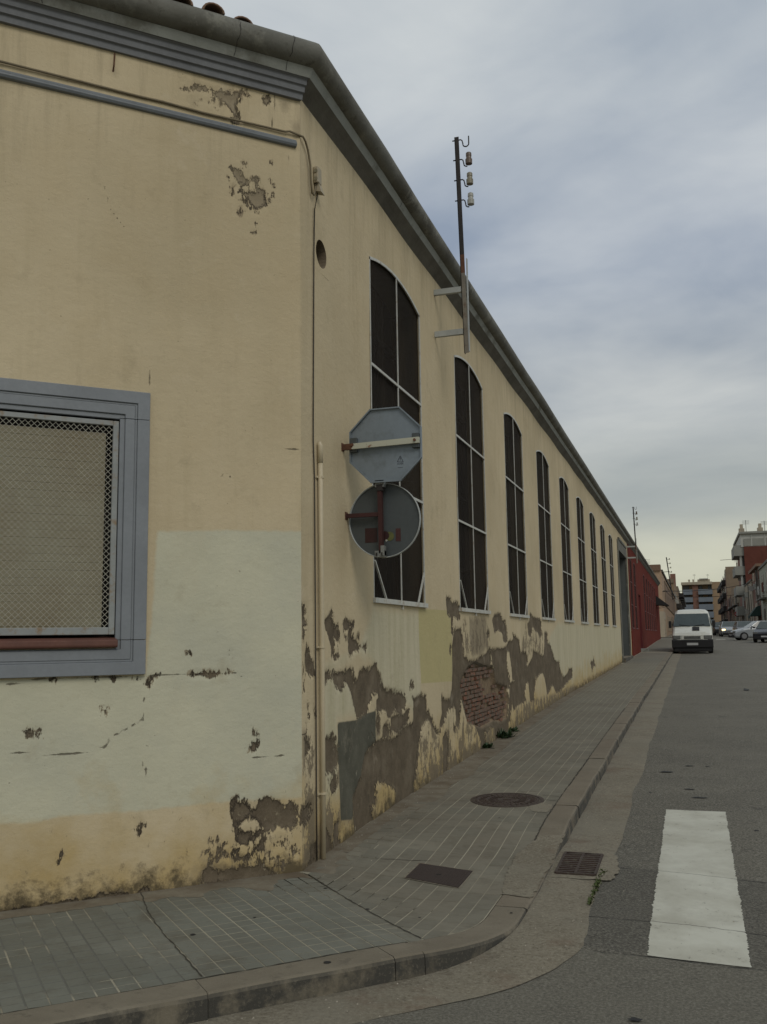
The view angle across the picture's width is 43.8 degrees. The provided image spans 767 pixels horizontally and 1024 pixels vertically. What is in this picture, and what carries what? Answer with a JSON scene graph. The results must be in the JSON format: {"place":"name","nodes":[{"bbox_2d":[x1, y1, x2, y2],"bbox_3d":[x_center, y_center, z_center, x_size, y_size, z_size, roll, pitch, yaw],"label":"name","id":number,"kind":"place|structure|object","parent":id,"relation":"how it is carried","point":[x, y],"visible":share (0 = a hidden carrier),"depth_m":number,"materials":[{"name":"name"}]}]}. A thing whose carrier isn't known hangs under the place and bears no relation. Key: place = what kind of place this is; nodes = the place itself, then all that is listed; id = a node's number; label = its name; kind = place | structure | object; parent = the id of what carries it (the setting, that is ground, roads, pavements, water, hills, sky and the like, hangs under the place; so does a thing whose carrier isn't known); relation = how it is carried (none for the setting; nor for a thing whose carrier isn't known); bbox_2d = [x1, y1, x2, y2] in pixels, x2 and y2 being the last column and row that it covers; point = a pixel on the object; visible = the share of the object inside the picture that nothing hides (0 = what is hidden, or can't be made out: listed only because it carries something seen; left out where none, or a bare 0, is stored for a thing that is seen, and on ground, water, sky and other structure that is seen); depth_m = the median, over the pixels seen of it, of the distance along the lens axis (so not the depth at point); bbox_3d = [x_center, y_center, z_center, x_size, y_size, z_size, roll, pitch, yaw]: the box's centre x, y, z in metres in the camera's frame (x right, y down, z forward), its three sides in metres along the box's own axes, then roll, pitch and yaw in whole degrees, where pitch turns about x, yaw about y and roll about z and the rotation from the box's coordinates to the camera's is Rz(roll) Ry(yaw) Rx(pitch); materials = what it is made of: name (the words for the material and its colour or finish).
{"place":"outdoors","nodes":[
{"label":"outdoors","id":0,"kind":"place"},
{"bbox_2d":[0,639,671,1013],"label":"pavement","id":1,"kind":"structure","parent":0,"point":[348,895],"depth_m":5.96,"materials":[{"name":"tile"}]},
{"bbox_2d":[403,863,474,888],"bbox_3d":[0.374,2.485,6.514,0.441,0.042,0.520,-3,-8,18],"label":"utility cover","id":2,"kind":"object","parent":1,"relation":"on","point":[443,875],"visible":1,"depth_m":6.51,"materials":[{"name":"metal"}]},
{"bbox_2d":[482,743,494,748],"bbox_3d":[1.345,2.996,12.276,0.186,0.071,0.312,-2,-8,6],"label":"weed","id":3,"kind":"object","parent":1,"relation":"on","point":[486,745],"visible":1,"depth_m":12.23,"materials":[{"name":"green plant"}]},
{"bbox_2d":[496,728,515,738],"bbox_3d":[1.718,3.074,13.289,0.353,0.132,0.563,-3,-8,18],"label":"weed","id":4,"kind":"object","parent":1,"relation":"on","point":[503,734],"visible":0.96,"depth_m":13.21,"materials":[{"name":"green plant"}]},
{"bbox_2d":[471,793,543,806],"bbox_3d":[1.131,2.635,8.721,0.670,0.034,0.670,-3,-8,18],"label":"manhole cover","id":5,"kind":"object","parent":1,"relation":"on","point":[507,800],"visible":1,"depth_m":8.70,"materials":[{"name":"metal"}]},
{"bbox_2d":[509,726,518,731],"bbox_3d":[1.924,3.181,14.007,0.191,0.069,0.338,-2,-8,6],"label":"weed","id":6,"kind":"object","parent":1,"relation":"on","point":[513,729],"visible":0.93,"depth_m":13.99,"materials":[{"name":"green plant"}]},
{"bbox_2d":[191,0,766,592],"label":"sky","id":7,"kind":"structure","parent":0,"point":[615,228],"materials":[{"name":"grey"}]},
{"bbox_2d":[353,634,766,1023],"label":"road","id":8,"kind":"structure","parent":0,"point":[707,750],"depth_m":6.26,"materials":[{"name":"grey asphalt"}]},
{"bbox_2d":[189,651,680,1023],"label":"gutter","id":9,"kind":"object","parent":8,"relation":"on","point":[554,910],"visible":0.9,"depth_m":5.18,"materials":[{"name":"concrete"}]},
{"bbox_2d":[554,851,603,875],"bbox_3d":[1.395,2.504,6.777,0.284,0.048,0.580,-3,-8,18],"label":"storm drain","id":10,"kind":"object","parent":9,"relation":"in","point":[579,863],"visible":0.98,"depth_m":6.75,"materials":[{"name":"metal"}]},
{"bbox_2d":[587,869,607,904],"bbox_3d":[1.399,2.447,6.242,0.082,0.048,0.805,-3,-8,18],"label":"weed","id":11,"kind":"object","parent":9,"relation":"on","point":[596,884],"visible":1,"depth_m":6.22,"materials":[{"name":"green plant"}]},
{"bbox_2d":[207,756,736,1022],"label":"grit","id":12,"kind":"object","parent":8,"relation":"on","point":[497,950],"visible":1,"depth_m":5.64,"materials":[{"name":"grey gravel"}]},
{"bbox_2d":[669,609,714,652],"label":"parked van","id":13,"kind":"object","parent":8,"relation":"on","point":[691,629],"visible":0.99,"depth_m":48.60,"materials":[{"name":"white metal"}]},
{"bbox_2d":[647,809,751,966],"bbox_3d":[2.222,2.514,6.772,0.532,0.110,3.886,-3,-8,18],"label":"crossing stripe","id":14,"kind":"object","parent":8,"relation":"on","point":[697,909],"visible":1,"depth_m":6.03,"materials":[{"name":"white paint"}]},
{"bbox_2d":[712,622,728,634],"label":"car","id":15,"kind":"object","parent":8,"relation":"on","point":[715,630],"visible":0.39,"depth_m":104.19,"materials":[{"name":"paint"}]},
{"bbox_2d":[718,621,734,636],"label":"car","id":16,"kind":"object","parent":8,"relation":"on","point":[725,628],"visible":0.56,"depth_m":91.70,"materials":[{"name":"silver metal"}]},
{"bbox_2d":[733,621,751,629],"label":"car","id":17,"kind":"object","parent":8,"relation":"on","point":[739,624],"visible":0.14,"depth_m":83.33,"materials":[{"name":"grey paint"}]},
{"bbox_2d":[728,621,759,639],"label":"car","id":18,"kind":"object","parent":8,"relation":"on","point":[745,632],"visible":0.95,"depth_m":72.14,"materials":[{"name":"silver metal"}]},
{"bbox_2d":[753,621,766,641],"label":"car","id":19,"kind":"object","parent":8,"relation":"on","point":[760,632],"visible":1,"depth_m":64.99,"materials":[{"name":"paint"}]},
{"bbox_3d":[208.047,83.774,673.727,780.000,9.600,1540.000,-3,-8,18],"label":"ground","id":20,"kind":"structure","parent":0,"visible":0},
{"bbox_2d":[0,0,632,911],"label":"factory building","id":21,"kind":"structure","parent":20,"relation":"on","point":[198,358],"depth_m":6.70,"materials":[{"name":"paint"}]},
{"bbox_2d":[0,377,150,678],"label":"barred window","id":22,"kind":"structure","parent":21,"relation":"in","point":[74,459],"depth_m":6.15,"materials":[{"name":"blue paint"}]},
{"bbox_2d":[0,60,316,195],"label":"cable","id":23,"kind":"object","parent":21,"relation":"attached to","point":[152,99],"visible":1,"depth_m":6.80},
{"bbox_2d":[313,193,317,859],"bbox_3d":[-0.498,-0.063,7.149,0.013,5.123,0.150,-3,-8,18],"label":"cable","id":24,"kind":"object","parent":21,"relation":"attached to","point":[315,541],"visible":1,"depth_m":7.06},
{"bbox_2d":[314,166,324,195],"bbox_3d":[-0.509,-2.610,7.518,0.055,0.205,0.111,-3,-8,18],"label":"junction box","id":25,"kind":"object","parent":21,"relation":"attached to","point":[317,177],"visible":0.99,"depth_m":7.49,"materials":[{"name":"white plastic"}]},
{"bbox_2d":[315,441,325,859],"bbox_3d":[-0.457,0.978,7.045,0.052,3.051,0.100,-3,-8,18],"label":"conduit pipe","id":26,"kind":"object","parent":21,"relation":"attached to","point":[321,646],"visible":1,"depth_m":7.02,"materials":[{"name":"grey metal"}]},
{"bbox_2d":[341,406,421,482],"bbox_3d":[-0.019,-0.544,7.686,0.663,0.610,0.079,-3,-8,18],"label":"stop sign","id":27,"kind":"object","parent":21,"relation":"attached to","point":[384,445],"visible":1,"depth_m":7.71,"materials":[{"name":"grey metal"}]},
{"bbox_2d":[345,482,420,557],"bbox_3d":[-0.008,0.056,7.684,0.619,0.623,0.092,-3,-8,18],"label":"round sign","id":28,"kind":"object","parent":21,"relation":"attached to","point":[385,520],"visible":1,"depth_m":7.70,"materials":[{"name":"grey metal"}]},
{"bbox_2d":[369,256,427,608],"bbox_3d":[0.002,-0.709,9.391,0.370,3.328,1.740,-3,-8,18],"label":"window","id":29,"kind":"structure","parent":21,"relation":"in","point":[395,355],"depth_m":9.43,"materials":[{"name":"glass"}]},
{"bbox_2d":[434,136,473,353],"bbox_3d":[0.816,-3.089,11.037,0.504,2.612,0.080,-3,-8,18],"label":"insulator pole","id":30,"kind":"object","parent":21,"relation":"attached to","point":[464,331],"visible":1,"depth_m":10.98,"materials":[{"name":"metal"}]},
{"bbox_2d":[454,355,490,615],"bbox_3d":[1.004,-0.312,12.478,0.370,3.328,1.740,-3,-8,18],"label":"window","id":31,"kind":"structure","parent":21,"relation":"in","point":[469,423],"depth_m":12.45,"materials":[{"name":"glass"}]},
{"bbox_2d":[503,412,529,619],"bbox_3d":[2.006,0.085,15.565,0.370,3.328,1.740,-3,-8,18],"label":"window","id":32,"kind":"structure","parent":21,"relation":"in","point":[514,483],"depth_m":15.57,"materials":[{"name":"glass"}]},
{"bbox_2d":[536,450,555,621],"bbox_3d":[3.008,0.482,18.652,0.370,3.328,1.740,-3,-8,18],"label":"window","id":33,"kind":"structure","parent":21,"relation":"in","point":[543,485],"depth_m":18.69,"materials":[{"name":"glass"}]},
{"bbox_2d":[559,477,574,623],"bbox_3d":[4.010,0.879,21.739,0.370,3.328,1.740,-3,-8,18],"label":"window","id":34,"kind":"structure","parent":21,"relation":"in","point":[563,488],"depth_m":21.81,"materials":[{"name":"glass"}]},
{"bbox_2d":[576,496,588,624],"bbox_3d":[5.013,1.276,24.827,0.370,3.328,1.740,-3,-8,18],"label":"window","id":35,"kind":"structure","parent":21,"relation":"in","point":[579,505],"depth_m":24.92,"materials":[{"name":"glass"}]},
{"bbox_2d":[589,512,600,625],"bbox_3d":[6.015,1.673,27.914,0.370,3.328,1.740,-3,-8,18],"label":"window","id":36,"kind":"structure","parent":21,"relation":"in","point":[591,517],"depth_m":28.03,"materials":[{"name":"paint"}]},
{"bbox_2d":[600,524,609,625],"bbox_3d":[7.017,2.070,31.001,0.370,3.328,1.740,-3,-8,18],"label":"window","id":37,"kind":"structure","parent":21,"relation":"in","point":[602,533],"depth_m":31.12,"materials":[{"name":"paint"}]},
{"bbox_2d":[608,534,616,626],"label":"window","id":38,"kind":"structure","parent":21,"relation":"in","point":[609,536],"depth_m":34.22,"materials":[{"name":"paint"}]},
{"bbox_2d":[626,507,637,562],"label":"insulator pole","id":39,"kind":"object","parent":21,"relation":"attached to","point":[636,519],"visible":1,"depth_m":42.81,"materials":[{"name":"metal"}]},
{"bbox_2d":[0,648,673,1023],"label":"kerb","id":40,"kind":"structure","parent":20,"relation":"on","point":[202,1000],"depth_m":4.63,"materials":[{"name":"concrete"}]},
{"bbox_2d":[625,536,660,656],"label":"red workshop","id":41,"kind":"structure","parent":20,"relation":"on","point":[644,582],"depth_m":53.08,"materials":[{"name":"paint"}]},
{"bbox_2d":[628,559,634,628],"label":"window","id":42,"kind":"structure","parent":41,"relation":"in","point":[630,565],"depth_m":44.73,"materials":[{"name":"red paint"}]},
{"bbox_2d":[633,563,638,629],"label":"window","id":43,"kind":"structure","parent":41,"relation":"in","point":[637,628],"depth_m":47.71,"materials":[{"name":"red paint"}]},
{"bbox_2d":[638,594,642,647],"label":"door","id":44,"kind":"structure","parent":41,"relation":"in","point":[639,598],"depth_m":51.88,"materials":[{"name":"metal"}]},
{"bbox_2d":[643,574,647,630],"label":"window","id":45,"kind":"structure","parent":41,"relation":"in","point":[643,574],"depth_m":57.23,"materials":[{"name":"red paint"}]},
{"bbox_2d":[646,578,648,629],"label":"window","id":46,"kind":"structure","parent":41,"relation":"in","point":[646,578],"depth_m":60.26,"materials":[{"name":"red paint"}]},
{"bbox_2d":[648,580,651,629],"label":"window","id":47,"kind":"structure","parent":41,"relation":"in","point":[648,580],"depth_m":63.21,"materials":[{"name":"red paint"}]},
{"bbox_2d":[650,583,653,630],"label":"window","id":48,"kind":"structure","parent":41,"relation":"in","point":[650,583],"depth_m":66.32,"materials":[{"name":"red paint"}]},
{"bbox_2d":[652,585,655,630],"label":"window","id":49,"kind":"structure","parent":41,"relation":"in","point":[652,585],"depth_m":69.43,"materials":[{"name":"red paint"}]},
{"bbox_2d":[654,588,656,630],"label":"window","id":50,"kind":"structure","parent":41,"relation":"in","point":[654,588],"depth_m":72.65,"materials":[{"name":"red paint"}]},
{"bbox_2d":[656,596,668,608],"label":"awning","id":51,"kind":"object","parent":41,"relation":"attached to","point":[660,602],"visible":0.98,"depth_m":74.24,"materials":[{"name":"metal"}]},
{"bbox_2d":[648,562,675,636],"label":"peach warehouse","id":52,"kind":"structure","parent":20,"relation":"on","point":[667,614],"depth_m":98.87,"materials":[{"name":"paint"}]},
{"bbox_2d":[661,557,672,599],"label":"insulator pole","id":53,"kind":"object","parent":52,"relation":"attached to","point":[668,571],"visible":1,"depth_m":93.06,"materials":[{"name":"metal"}]},
{"bbox_2d":[693,582,751,590],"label":"overhead cable","id":54,"kind":"object","parent":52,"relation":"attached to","point":[720,588],"visible":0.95,"depth_m":109.17,"materials":[{"name":"metal"}]},
{"bbox_2d":[667,574,682,610],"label":"tan block","id":55,"kind":"structure","parent":20,"relation":"on","point":[678,606],"depth_m":181.88,"materials":[{"name":"paint"}]},
{"bbox_2d":[676,586,685,609],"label":"balcony block","id":56,"kind":"structure","parent":20,"relation":"on","point":[682,601],"depth_m":237.88,"materials":[{"name":"grey concrete"}]},
{"bbox_2d":[681,574,720,622],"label":"apartment block","id":57,"kind":"structure","parent":20,"relation":"on","point":[705,599],"depth_m":331.19,"materials":[{"name":"brick"}]},
{"bbox_2d":[717,559,738,621],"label":"tan tenement","id":58,"kind":"structure","parent":20,"relation":"on","point":[729,580],"depth_m":205.71,"materials":[{"name":"beige brick"}]},
{"bbox_2d":[726,587,740,621],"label":"narrow houses","id":59,"kind":"structure","parent":20,"relation":"on","point":[732,602],"depth_m":174.47,"materials":[{"name":"brick"}]},
{"bbox_2d":[731,520,766,620],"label":"red brick block","id":60,"kind":"structure","parent":20,"relation":"on","point":[749,551],"depth_m":136.09,"materials":[{"name":"paint"}]},
{"bbox_2d":[744,579,754,620],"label":"cream house","id":61,"kind":"structure","parent":20,"relation":"on","point":[748,602],"depth_m":125.35,"materials":[{"name":"concrete"}]},
{"bbox_2d":[748,563,761,620],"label":"gabled house","id":62,"kind":"structure","parent":20,"relation":"on","point":[753,571],"depth_m":109.12,"materials":[{"name":"grey brick"}]},
{"bbox_2d":[748,605,760,618],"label":"awning","id":63,"kind":"object","parent":62,"relation":"attached to","point":[756,611],"visible":1,"depth_m":107.29,"materials":[{"name":"green fabric"}]},
{"bbox_2d":[757,559,766,620],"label":"greenish house","id":64,"kind":"structure","parent":20,"relation":"on","point":[762,569],"depth_m":99.26,"materials":[{"name":"grey paint"}]}
]}

